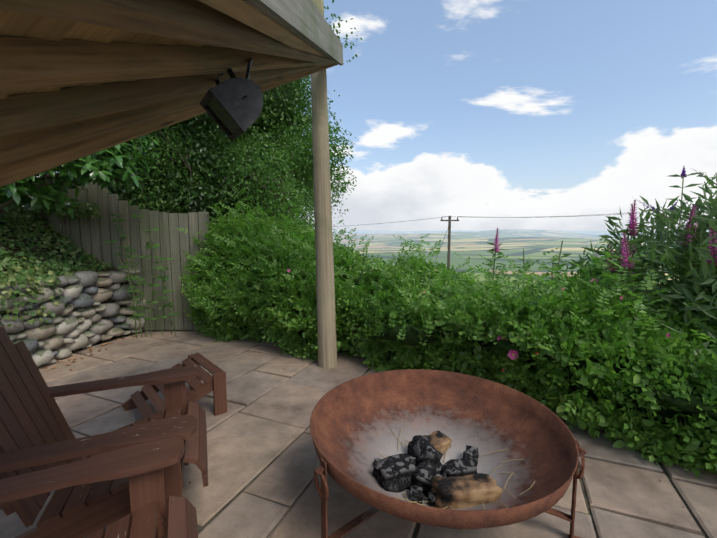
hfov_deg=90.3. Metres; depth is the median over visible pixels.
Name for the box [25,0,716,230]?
sky
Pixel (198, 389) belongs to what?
footstool
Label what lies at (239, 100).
floodlight lamp
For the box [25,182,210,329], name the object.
fence boards
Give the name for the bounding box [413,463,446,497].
charcoal lump
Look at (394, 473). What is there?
charcoal lump
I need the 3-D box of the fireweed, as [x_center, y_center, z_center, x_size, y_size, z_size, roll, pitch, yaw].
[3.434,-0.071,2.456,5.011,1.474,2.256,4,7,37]
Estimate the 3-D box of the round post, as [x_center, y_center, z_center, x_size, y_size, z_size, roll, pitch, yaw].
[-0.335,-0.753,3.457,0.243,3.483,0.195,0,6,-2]
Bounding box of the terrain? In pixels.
[142,229,709,330]
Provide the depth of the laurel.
3.74 m
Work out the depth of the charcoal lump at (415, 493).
1.52 m
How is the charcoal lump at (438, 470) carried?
in the fire bowl dish
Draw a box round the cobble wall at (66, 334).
[0,268,145,366]
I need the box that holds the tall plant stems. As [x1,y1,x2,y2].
[492,176,716,329]
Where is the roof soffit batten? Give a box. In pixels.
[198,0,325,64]
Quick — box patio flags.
[0,327,716,537]
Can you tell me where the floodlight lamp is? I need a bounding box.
[199,59,262,140]
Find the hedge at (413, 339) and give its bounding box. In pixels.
[200,237,716,437]
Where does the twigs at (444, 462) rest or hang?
in the fire bowl dish
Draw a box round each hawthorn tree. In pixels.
[38,89,288,176]
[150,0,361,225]
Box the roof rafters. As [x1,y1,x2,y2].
[0,0,342,186]
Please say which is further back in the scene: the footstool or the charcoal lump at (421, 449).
the footstool
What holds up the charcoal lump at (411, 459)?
in the fire bowl dish
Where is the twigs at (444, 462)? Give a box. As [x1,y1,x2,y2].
[378,427,534,509]
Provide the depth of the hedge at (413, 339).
2.57 m
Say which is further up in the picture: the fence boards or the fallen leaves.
the fence boards
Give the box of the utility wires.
[333,207,691,260]
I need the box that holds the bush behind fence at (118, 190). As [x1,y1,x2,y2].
[35,122,277,298]
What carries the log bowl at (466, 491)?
in the fire bowl dish
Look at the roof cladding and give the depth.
0.85 m
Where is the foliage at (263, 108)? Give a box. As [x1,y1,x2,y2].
[36,76,328,291]
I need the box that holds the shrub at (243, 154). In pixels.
[114,114,313,234]
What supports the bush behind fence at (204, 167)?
on the terrain
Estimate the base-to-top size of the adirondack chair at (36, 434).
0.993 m
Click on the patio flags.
(246, 446)
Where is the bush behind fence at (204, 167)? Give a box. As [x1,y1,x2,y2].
[160,122,314,299]
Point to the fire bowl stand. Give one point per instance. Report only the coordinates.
(323, 493)
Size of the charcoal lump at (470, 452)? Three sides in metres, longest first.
0.114 x 0.083 x 0.072 m
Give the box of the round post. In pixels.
[311,0,336,368]
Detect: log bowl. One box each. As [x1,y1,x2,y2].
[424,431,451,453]
[430,473,501,508]
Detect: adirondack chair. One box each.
[0,326,207,537]
[0,436,197,537]
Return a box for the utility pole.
[440,216,458,268]
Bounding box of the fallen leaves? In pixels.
[47,333,682,529]
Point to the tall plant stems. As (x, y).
(688, 231)
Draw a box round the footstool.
[121,352,226,417]
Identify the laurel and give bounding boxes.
[0,134,161,218]
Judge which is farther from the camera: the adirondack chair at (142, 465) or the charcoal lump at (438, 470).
the charcoal lump at (438, 470)
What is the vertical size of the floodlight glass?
0.108 m
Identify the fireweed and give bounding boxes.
[481,200,716,331]
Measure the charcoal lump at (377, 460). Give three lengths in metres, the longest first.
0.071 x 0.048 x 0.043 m
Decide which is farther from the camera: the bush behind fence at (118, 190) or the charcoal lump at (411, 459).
the bush behind fence at (118, 190)
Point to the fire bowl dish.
(353, 421)
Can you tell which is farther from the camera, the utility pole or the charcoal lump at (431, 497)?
the utility pole
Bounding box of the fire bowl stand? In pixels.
[314,439,585,537]
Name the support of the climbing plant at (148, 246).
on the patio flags
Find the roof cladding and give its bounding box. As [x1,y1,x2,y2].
[0,9,220,98]
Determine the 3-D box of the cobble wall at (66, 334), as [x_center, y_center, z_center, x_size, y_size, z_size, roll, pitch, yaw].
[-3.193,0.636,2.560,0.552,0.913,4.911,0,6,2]
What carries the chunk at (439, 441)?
in the fire bowl dish
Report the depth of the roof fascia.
1.56 m
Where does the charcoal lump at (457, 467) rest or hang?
in the fire bowl dish
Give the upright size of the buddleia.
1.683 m
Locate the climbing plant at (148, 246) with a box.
[104,214,179,337]
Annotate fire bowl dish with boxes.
[310,369,578,528]
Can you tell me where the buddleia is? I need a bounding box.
[567,167,716,356]
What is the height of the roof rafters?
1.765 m
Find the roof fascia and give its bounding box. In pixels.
[247,0,342,64]
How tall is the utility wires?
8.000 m
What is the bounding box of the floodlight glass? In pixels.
[206,96,238,134]
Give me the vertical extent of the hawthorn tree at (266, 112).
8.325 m

